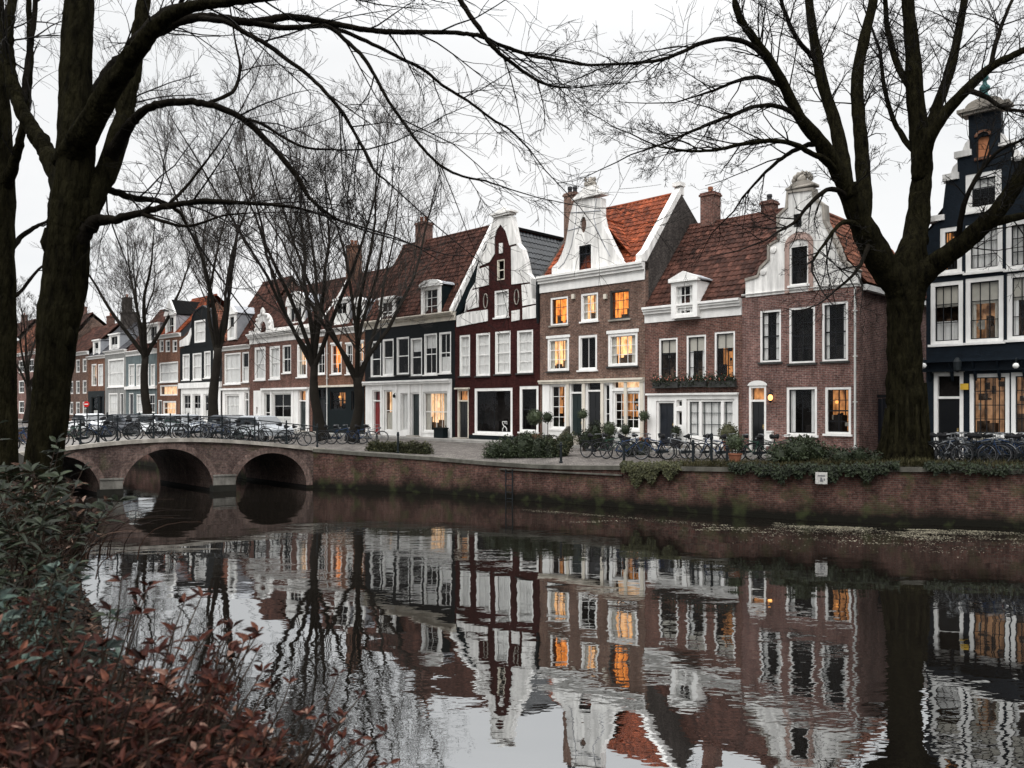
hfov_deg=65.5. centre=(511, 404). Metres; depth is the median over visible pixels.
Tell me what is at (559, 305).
window
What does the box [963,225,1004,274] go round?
window
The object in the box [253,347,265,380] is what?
window
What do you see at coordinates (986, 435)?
bicycle
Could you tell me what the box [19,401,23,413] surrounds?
window
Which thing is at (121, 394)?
door
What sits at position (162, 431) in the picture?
bicycle
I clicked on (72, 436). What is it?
bicycle
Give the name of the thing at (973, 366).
stepped gable house
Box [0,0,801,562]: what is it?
canal tree
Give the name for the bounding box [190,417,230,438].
bicycle
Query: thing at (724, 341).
window
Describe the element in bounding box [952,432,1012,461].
bicycle
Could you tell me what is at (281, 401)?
window
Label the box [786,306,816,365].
window
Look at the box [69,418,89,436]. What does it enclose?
bicycle
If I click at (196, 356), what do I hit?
window
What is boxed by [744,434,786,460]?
bicycle
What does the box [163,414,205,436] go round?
parked car
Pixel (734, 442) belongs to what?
potted topiary
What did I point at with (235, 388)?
steep roof house
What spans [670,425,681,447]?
potted topiary
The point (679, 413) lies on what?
window
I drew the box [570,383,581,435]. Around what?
door
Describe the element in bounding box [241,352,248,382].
window
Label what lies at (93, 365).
window
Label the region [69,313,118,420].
brick house
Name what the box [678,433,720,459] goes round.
bicycle
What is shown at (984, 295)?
window
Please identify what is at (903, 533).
fallen leaves
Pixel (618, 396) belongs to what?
window
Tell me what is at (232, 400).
window
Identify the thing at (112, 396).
window
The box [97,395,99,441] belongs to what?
slim pole
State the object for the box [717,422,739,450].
potted topiary
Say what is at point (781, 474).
hanging ivy
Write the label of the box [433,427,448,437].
planter box
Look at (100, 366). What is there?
window
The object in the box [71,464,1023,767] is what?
water
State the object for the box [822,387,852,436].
window
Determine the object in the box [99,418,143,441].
bicycle
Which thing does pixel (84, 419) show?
parked car
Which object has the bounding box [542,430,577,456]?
quay bush
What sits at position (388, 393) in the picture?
window
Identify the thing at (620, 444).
bicycle
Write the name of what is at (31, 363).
window
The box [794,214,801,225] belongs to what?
window
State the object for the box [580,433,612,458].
bicycle
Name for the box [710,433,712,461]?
bollard
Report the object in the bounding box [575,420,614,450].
dark planting
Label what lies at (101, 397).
door
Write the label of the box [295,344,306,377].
window
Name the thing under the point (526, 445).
quay bush
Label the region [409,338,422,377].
window
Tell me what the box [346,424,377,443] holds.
bicycle
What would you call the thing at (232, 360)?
window
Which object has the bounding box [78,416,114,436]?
bicycle
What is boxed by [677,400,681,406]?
window
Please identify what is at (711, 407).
window
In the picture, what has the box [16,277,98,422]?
street tree
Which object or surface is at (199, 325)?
window
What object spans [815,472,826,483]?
paper notice
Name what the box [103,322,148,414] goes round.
pale grey house
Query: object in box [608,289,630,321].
window
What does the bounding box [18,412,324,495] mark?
bridge
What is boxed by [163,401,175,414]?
window
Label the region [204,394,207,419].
window
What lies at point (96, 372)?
corner shop house
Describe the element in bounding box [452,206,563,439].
neck gable house
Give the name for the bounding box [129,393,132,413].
door
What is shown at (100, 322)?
brick house
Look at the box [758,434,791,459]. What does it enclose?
bicycle
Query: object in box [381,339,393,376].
window
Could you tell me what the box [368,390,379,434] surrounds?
door
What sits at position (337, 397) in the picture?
window
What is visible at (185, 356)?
window
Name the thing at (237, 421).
bicycle
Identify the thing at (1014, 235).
window
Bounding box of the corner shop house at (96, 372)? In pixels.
[86,294,136,414]
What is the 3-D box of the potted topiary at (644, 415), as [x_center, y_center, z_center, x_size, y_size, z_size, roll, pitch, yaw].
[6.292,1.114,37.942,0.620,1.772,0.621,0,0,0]
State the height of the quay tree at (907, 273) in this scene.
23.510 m
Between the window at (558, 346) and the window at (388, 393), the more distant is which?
the window at (388, 393)
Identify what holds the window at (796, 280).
in the gabled house at (824, 381)
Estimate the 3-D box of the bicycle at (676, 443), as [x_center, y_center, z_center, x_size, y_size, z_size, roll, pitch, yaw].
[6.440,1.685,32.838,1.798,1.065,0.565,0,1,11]
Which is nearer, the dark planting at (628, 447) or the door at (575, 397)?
the dark planting at (628, 447)
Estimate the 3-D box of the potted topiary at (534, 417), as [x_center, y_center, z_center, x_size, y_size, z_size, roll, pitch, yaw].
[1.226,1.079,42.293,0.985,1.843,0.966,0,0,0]
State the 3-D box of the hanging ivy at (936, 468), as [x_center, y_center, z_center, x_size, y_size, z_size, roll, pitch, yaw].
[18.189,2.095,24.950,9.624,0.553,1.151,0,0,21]
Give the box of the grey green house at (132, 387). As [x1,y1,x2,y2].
[123,309,165,414]
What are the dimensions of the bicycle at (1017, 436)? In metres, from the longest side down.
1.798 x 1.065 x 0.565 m
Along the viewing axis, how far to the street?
36.85 m
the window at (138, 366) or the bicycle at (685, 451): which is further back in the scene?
the window at (138, 366)
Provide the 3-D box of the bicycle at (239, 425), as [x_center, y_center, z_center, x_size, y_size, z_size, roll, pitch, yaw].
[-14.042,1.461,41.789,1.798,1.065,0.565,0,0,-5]
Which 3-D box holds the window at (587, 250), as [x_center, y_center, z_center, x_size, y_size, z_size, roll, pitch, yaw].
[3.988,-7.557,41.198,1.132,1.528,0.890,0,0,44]
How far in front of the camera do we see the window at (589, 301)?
41.18 m
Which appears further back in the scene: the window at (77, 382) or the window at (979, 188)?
the window at (77, 382)
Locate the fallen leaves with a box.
[528,510,1023,552]
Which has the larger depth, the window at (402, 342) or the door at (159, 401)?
the door at (159, 401)
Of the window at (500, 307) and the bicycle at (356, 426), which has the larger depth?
the window at (500, 307)
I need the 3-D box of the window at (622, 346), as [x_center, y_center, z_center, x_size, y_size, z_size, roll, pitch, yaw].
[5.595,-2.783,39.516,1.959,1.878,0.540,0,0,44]
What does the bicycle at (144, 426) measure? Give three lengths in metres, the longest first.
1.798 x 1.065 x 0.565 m
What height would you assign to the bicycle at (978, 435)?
1.065 m
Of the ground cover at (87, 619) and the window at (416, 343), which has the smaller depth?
the ground cover at (87, 619)
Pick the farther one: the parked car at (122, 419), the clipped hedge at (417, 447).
the parked car at (122, 419)
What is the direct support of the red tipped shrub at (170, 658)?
on the bank
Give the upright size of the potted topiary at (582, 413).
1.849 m
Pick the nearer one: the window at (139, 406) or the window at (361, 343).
the window at (361, 343)
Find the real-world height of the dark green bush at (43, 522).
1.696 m
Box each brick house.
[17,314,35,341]
[17,327,79,418]
[34,306,106,349]
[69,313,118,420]
[157,293,223,414]
[308,240,388,433]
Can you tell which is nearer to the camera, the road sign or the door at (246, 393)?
the road sign
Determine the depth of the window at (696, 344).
36.78 m
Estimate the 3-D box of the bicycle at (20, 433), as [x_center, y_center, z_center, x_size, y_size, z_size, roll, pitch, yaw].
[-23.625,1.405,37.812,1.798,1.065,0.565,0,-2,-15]
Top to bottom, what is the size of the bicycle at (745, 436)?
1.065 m
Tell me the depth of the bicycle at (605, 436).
33.94 m
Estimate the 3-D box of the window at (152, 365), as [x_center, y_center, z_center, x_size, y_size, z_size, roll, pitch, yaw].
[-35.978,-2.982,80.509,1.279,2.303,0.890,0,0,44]
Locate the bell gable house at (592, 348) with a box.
[536,177,697,444]
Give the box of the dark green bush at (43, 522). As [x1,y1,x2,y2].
[0,420,136,623]
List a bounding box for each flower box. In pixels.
[650,371,680,387]
[679,367,707,386]
[707,368,737,386]
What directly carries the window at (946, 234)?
in the stepped gable house at (973, 366)
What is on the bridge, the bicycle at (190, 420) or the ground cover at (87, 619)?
the bicycle at (190, 420)
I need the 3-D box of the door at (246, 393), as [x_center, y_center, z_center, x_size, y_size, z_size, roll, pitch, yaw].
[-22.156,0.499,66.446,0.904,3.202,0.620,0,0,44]
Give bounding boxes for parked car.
[68,413,112,433]
[103,414,145,434]
[134,414,180,435]
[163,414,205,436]
[203,415,256,438]
[231,415,293,440]
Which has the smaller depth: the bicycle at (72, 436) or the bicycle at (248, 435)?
the bicycle at (72, 436)
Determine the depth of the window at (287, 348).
62.35 m
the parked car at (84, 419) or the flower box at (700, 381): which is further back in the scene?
the parked car at (84, 419)
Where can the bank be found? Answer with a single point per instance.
(71, 614)
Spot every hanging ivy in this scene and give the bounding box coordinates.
[619,459,684,488]
[726,460,899,484]
[923,460,1023,477]
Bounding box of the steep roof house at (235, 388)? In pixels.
[220,276,297,415]
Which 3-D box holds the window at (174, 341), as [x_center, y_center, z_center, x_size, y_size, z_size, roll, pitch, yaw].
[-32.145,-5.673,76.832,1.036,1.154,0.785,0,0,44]
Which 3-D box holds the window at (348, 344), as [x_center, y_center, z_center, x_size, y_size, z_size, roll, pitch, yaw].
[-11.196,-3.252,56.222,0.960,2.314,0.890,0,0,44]
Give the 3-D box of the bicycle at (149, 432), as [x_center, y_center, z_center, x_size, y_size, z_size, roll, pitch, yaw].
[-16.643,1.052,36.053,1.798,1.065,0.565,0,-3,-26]
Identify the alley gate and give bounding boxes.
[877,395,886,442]
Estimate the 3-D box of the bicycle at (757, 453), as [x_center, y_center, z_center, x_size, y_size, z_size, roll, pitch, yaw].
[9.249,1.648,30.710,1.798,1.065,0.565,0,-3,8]
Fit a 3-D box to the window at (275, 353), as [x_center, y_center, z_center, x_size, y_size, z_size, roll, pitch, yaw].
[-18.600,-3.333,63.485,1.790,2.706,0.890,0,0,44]
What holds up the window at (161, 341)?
in the slim brick house at (173, 334)
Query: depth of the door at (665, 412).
37.76 m
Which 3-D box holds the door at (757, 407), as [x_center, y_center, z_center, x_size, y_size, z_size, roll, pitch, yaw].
[10.589,0.522,34.356,1.003,3.156,0.620,0,0,44]
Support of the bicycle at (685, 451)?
on the street
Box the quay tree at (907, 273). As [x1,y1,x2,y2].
[516,0,1023,460]
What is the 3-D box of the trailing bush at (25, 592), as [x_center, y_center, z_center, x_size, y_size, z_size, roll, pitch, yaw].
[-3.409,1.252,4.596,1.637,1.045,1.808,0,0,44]
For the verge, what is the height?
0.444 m
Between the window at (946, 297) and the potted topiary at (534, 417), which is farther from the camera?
the potted topiary at (534, 417)
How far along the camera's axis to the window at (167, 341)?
78.07 m
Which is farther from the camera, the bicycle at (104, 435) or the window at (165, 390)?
the window at (165, 390)
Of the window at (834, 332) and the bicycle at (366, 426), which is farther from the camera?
the bicycle at (366, 426)
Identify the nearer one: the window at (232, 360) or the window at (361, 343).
the window at (361, 343)
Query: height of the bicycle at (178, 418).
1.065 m
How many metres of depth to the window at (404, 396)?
51.82 m
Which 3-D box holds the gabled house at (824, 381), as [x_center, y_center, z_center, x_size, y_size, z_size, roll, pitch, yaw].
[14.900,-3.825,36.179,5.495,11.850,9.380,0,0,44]
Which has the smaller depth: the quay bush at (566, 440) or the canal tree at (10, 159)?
the canal tree at (10, 159)
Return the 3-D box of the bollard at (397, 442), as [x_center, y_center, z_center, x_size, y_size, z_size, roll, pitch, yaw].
[-5.361,1.786,37.432,0.150,1.050,0.143,0,0,0]
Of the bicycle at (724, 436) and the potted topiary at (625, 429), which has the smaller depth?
the bicycle at (724, 436)
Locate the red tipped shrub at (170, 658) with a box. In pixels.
[0,569,274,767]
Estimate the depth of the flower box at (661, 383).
37.29 m
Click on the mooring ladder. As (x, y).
(508, 485)
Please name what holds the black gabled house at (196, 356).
on the street
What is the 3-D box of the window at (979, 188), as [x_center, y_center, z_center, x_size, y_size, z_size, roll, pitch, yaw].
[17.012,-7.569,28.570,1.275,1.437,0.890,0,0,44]
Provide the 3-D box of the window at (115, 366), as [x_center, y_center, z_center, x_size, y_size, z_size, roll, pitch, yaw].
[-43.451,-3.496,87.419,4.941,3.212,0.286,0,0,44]
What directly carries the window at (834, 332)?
in the gabled house at (824, 381)
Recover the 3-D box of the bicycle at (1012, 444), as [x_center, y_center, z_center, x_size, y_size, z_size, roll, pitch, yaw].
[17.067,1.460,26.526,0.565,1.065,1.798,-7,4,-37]
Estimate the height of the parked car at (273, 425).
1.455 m
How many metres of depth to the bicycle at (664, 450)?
32.09 m
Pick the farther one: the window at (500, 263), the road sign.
the road sign
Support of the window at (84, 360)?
in the brick house at (79, 391)
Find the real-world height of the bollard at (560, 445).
0.950 m
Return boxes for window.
[19,381,23,392]
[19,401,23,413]
[29,359,33,371]
[70,402,72,414]
[76,359,79,372]
[76,381,79,393]
[76,402,79,413]
[83,359,85,371]
[83,380,85,393]
[92,364,95,385]
[92,397,96,412]
[98,364,102,385]
[107,358,123,387]
[109,393,116,414]
[127,364,133,386]
[136,364,140,385]
[137,394,141,412]
[149,394,154,412]
[151,364,154,385]
[158,361,177,382]
[160,340,162,351]
[160,385,176,395]
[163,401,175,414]
[166,340,169,351]
[173,340,176,351]
[181,354,189,380]
[183,394,189,413]
[191,353,201,380]
[193,394,199,415]
[194,319,204,342]
[203,351,209,378]
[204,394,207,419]
[223,352,240,384]
[226,394,238,414]
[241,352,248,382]
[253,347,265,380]
[265,393,269,414]
[268,346,279,379]
[273,393,290,425]
[281,345,290,373]
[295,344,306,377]
[318,343,325,374]
[329,342,341,374]
[331,391,344,409]
[344,342,351,374]
[352,391,353,409]
[360,340,363,365]
[369,341,381,377]
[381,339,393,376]
[385,390,391,430]
[395,336,409,375]
[401,393,416,430]
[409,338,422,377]
[422,333,437,375]
[422,391,446,432]
[437,331,451,374]
[458,335,470,377]
[473,388,511,435]
[474,332,490,377]
[493,289,508,318]
[493,330,510,375]
[497,259,503,280]
[515,329,533,374]
[517,386,538,433]
[545,334,569,372]
[548,296,568,326]
[548,384,574,430]
[576,334,597,371]
[577,242,591,269]
[579,292,598,322]
[604,384,608,423]
[606,328,638,367]
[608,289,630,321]
[613,382,638,388]
[613,391,639,431]
[659,337,676,381]
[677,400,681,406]
[677,411,681,425]
[685,399,733,439]
[687,334,705,380]
[715,331,734,380]
[757,309,782,363]
[784,387,818,437]
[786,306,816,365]
[787,244,809,287]
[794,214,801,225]
[819,301,849,363]
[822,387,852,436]
[928,280,963,346]
[937,226,963,276]
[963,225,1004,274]
[964,275,1005,344]
[965,169,1000,214]
[970,373,1008,438]
[1003,219,1023,271]
[1004,272,1023,341]
[1011,372,1023,433]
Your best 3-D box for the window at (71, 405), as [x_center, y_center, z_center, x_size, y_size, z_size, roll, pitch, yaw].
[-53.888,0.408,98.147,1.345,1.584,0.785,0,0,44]
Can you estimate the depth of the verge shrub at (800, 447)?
28.24 m
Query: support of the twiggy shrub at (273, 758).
on the bank
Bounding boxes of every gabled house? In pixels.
[178,305,226,422]
[741,171,925,453]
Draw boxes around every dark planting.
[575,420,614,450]
[618,437,652,455]
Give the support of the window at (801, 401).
in the gabled house at (824, 381)
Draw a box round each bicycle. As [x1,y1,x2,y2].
[19,424,26,444]
[65,422,96,444]
[66,432,73,444]
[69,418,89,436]
[76,420,120,443]
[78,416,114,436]
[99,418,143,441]
[102,415,140,435]
[123,417,165,439]
[127,415,164,435]
[146,417,186,438]
[154,417,191,436]
[168,417,209,437]
[178,418,213,437]
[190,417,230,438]
[202,420,237,439]
[211,418,250,439]
[227,423,261,441]
[234,420,272,441]
[255,423,291,443]
[274,425,311,445]
[283,425,315,443]
[318,425,348,443]
[325,425,357,443]
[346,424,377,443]
[355,424,388,443]
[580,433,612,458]
[591,433,631,456]
[607,434,648,458]
[625,433,659,457]
[632,434,676,459]
[646,433,689,457]
[657,434,702,459]
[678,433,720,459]
[694,434,738,459]
[715,433,760,458]
[728,434,771,460]
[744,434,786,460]
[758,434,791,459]
[928,432,973,461]
[931,432,985,459]
[932,432,980,460]
[934,432,990,460]
[943,432,997,462]
[948,432,1003,461]
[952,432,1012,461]
[960,432,1016,461]
[967,432,1023,461]
[970,432,1023,460]
[977,432,1023,461]
[983,433,1023,461]
[988,433,1023,459]
[998,433,1023,461]
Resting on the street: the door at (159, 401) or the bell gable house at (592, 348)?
the bell gable house at (592, 348)
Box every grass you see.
[2,499,181,579]
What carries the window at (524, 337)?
in the neck gable house at (497, 385)
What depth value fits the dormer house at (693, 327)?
36.91 m
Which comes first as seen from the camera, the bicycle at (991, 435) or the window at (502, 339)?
the bicycle at (991, 435)
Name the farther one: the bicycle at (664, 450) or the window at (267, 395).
the window at (267, 395)
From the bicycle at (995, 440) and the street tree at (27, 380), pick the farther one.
the street tree at (27, 380)
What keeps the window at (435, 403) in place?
in the black fronted house at (409, 383)
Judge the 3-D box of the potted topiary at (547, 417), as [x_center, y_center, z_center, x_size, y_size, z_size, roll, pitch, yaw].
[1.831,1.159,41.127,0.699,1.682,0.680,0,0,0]
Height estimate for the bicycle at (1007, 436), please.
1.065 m
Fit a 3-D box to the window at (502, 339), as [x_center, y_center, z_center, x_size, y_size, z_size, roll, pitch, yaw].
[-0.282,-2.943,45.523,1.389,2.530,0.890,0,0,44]
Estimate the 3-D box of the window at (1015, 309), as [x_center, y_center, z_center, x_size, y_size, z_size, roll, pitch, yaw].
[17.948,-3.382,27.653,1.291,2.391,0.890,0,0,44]
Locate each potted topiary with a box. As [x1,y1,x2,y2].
[526,408,542,438]
[541,411,553,437]
[577,408,587,442]
[601,421,617,445]
[619,423,631,444]
[638,410,649,441]
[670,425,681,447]
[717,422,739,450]
[725,432,745,461]
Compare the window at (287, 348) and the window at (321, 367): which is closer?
the window at (321, 367)
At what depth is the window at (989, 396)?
28.59 m
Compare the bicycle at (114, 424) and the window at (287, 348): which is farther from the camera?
the window at (287, 348)
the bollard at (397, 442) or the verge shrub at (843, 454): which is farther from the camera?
the bollard at (397, 442)
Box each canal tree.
[0,0,112,482]
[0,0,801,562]
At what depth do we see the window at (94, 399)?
92.67 m
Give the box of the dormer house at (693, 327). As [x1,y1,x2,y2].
[641,186,783,449]
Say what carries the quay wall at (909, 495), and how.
in the water
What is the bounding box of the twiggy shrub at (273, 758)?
[56,661,399,767]
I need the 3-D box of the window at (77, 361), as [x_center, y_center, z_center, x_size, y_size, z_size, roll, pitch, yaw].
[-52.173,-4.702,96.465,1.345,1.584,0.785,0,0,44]
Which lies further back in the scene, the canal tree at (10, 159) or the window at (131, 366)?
the window at (131, 366)
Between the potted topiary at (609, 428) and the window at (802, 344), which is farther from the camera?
the potted topiary at (609, 428)
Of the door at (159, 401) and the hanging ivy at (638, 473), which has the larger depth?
the door at (159, 401)
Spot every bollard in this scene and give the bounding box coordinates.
[396,432,398,452]
[559,442,562,462]
[622,441,625,460]
[691,440,694,463]
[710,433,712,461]
[725,445,728,461]
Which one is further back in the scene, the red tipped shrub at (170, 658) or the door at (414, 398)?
the door at (414, 398)
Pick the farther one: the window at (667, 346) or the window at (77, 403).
the window at (77, 403)
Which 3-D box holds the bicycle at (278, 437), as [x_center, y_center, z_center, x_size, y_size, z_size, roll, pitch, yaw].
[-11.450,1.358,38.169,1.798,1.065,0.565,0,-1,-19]
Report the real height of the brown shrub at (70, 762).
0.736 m
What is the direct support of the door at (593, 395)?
in the bell gable house at (592, 348)
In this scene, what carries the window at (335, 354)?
in the narrow brick house at (335, 388)
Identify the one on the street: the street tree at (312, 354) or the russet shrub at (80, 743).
the street tree at (312, 354)
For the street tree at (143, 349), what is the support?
on the street
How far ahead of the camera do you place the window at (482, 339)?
46.64 m
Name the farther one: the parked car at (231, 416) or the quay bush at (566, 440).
the parked car at (231, 416)
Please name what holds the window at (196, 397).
in the black gabled house at (196, 356)
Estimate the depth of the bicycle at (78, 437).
34.98 m
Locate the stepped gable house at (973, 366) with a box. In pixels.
[922,64,1023,459]
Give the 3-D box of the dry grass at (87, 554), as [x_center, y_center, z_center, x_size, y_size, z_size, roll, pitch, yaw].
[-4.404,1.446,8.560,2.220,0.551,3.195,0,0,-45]
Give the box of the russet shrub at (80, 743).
[0,637,279,767]
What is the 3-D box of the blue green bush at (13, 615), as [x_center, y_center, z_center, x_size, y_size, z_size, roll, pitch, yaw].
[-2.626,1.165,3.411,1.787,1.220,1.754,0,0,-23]
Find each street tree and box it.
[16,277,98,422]
[27,171,216,413]
[92,0,418,441]
[112,62,321,420]
[194,60,473,441]
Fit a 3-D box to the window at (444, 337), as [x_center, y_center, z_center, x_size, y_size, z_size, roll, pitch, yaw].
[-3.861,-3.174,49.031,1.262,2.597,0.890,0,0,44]
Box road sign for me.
[83,401,88,434]
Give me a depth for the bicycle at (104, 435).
35.26 m
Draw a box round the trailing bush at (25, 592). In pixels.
[0,553,120,697]
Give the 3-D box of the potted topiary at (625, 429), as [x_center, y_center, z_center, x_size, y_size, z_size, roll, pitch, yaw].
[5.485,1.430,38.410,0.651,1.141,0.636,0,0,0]
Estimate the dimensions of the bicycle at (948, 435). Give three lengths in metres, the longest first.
1.798 x 1.065 x 0.565 m
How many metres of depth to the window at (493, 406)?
46.70 m
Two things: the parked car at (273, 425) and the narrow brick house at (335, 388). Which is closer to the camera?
the parked car at (273, 425)
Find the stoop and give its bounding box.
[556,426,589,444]
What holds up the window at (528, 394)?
in the neck gable house at (497, 385)
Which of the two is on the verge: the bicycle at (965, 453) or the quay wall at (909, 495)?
the bicycle at (965, 453)
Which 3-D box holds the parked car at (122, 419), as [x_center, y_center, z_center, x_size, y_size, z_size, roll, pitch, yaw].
[-26.544,1.356,55.009,4.030,1.455,1.750,0,0,39]
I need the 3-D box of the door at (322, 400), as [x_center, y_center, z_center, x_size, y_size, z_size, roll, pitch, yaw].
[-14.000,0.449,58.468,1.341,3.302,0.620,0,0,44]
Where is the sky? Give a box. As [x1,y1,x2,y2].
[4,0,1023,340]
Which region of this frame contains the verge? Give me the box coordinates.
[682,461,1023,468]
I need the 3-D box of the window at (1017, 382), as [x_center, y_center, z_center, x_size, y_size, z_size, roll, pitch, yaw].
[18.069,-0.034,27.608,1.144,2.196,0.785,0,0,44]
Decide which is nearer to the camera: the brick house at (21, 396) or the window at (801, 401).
the window at (801, 401)
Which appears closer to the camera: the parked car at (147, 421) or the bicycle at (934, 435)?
the bicycle at (934, 435)
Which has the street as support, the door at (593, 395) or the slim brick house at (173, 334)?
the slim brick house at (173, 334)
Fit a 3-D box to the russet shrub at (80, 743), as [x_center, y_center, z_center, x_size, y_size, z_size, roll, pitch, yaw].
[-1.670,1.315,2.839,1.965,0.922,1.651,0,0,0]
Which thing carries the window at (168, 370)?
in the slim brick house at (173, 334)
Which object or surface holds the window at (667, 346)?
in the dormer house at (693, 327)
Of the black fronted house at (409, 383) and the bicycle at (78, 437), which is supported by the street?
the black fronted house at (409, 383)
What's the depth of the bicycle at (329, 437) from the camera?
42.68 m
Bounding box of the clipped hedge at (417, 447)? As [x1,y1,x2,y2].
[363,439,434,454]
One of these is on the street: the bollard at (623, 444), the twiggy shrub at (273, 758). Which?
the bollard at (623, 444)
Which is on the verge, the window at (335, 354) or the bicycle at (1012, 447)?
the bicycle at (1012, 447)
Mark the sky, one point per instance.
(612, 17)
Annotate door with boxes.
[100,396,102,413]
[120,393,122,413]
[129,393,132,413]
[158,400,161,413]
[245,392,247,415]
[299,390,305,431]
[313,389,324,431]
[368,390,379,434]
[406,392,419,436]
[452,387,469,438]
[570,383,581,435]
[586,383,599,430]
[651,401,674,447]
[746,381,766,451]
[932,371,964,459]
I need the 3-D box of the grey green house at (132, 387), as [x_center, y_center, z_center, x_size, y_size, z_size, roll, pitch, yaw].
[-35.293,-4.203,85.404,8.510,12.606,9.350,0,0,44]
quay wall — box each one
[18,427,245,478]
[312,449,1023,528]
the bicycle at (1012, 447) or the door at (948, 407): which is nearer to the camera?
the bicycle at (1012, 447)
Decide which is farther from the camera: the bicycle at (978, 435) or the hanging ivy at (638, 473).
the hanging ivy at (638, 473)
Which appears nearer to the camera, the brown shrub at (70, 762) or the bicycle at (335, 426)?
the brown shrub at (70, 762)
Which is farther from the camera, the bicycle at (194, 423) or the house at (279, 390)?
the house at (279, 390)
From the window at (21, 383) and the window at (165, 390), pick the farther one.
the window at (21, 383)
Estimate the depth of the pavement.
46.15 m
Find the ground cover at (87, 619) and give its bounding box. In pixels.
[0,535,327,767]
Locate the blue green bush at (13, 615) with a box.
[0,543,133,762]
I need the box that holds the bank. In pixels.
[1,454,289,767]
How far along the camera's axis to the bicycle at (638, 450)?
33.45 m
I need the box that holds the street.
[18,420,770,464]
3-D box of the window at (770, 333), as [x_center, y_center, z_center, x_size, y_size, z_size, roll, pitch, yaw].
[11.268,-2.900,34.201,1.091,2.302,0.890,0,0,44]
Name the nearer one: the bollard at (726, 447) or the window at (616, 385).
the bollard at (726, 447)
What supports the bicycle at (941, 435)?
on the verge
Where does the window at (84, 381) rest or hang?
in the brick house at (79, 391)
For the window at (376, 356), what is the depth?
54.17 m
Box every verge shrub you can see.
[764,434,837,463]
[825,445,884,461]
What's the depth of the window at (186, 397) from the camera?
75.19 m
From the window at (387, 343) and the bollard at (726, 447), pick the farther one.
the window at (387, 343)
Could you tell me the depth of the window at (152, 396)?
81.16 m
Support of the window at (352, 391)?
in the narrow brick house at (335, 388)
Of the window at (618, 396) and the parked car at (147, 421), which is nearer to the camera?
the window at (618, 396)
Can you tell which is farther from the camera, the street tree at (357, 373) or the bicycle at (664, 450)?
the street tree at (357, 373)
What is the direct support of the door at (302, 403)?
in the house at (279, 390)
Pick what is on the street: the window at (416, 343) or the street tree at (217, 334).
the street tree at (217, 334)
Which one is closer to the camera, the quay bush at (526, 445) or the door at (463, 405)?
the quay bush at (526, 445)
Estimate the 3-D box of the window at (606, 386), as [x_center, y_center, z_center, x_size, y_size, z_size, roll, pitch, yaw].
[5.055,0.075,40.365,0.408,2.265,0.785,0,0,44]
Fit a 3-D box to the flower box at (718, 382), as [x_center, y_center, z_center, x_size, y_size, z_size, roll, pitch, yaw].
[9.306,-1.185,35.314,1.497,0.866,0.566,0,0,44]
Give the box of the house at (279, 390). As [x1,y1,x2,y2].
[245,277,345,431]
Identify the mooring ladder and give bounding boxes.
[505,469,512,499]
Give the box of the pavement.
[18,419,770,456]
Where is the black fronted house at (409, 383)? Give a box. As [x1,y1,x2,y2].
[362,216,491,437]
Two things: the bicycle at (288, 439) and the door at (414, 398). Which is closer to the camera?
the bicycle at (288, 439)
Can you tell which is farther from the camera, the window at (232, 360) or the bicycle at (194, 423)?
the window at (232, 360)
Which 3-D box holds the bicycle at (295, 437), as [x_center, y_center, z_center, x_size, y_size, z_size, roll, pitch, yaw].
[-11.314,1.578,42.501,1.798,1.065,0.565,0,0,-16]
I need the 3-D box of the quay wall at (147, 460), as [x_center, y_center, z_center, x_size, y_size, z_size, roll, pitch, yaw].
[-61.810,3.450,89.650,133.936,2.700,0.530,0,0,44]
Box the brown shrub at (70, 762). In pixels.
[46,754,145,767]
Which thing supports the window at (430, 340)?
in the black fronted house at (409, 383)
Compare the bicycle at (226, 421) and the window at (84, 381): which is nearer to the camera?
the bicycle at (226, 421)
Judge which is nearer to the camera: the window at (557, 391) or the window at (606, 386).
the window at (606, 386)
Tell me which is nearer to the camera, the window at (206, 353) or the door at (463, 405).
the door at (463, 405)
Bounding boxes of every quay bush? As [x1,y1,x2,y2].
[481,430,558,458]
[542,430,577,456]
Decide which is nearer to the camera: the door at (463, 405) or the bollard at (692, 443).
the bollard at (692, 443)
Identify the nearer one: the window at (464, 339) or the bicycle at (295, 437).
the bicycle at (295, 437)
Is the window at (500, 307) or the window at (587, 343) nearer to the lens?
the window at (587, 343)

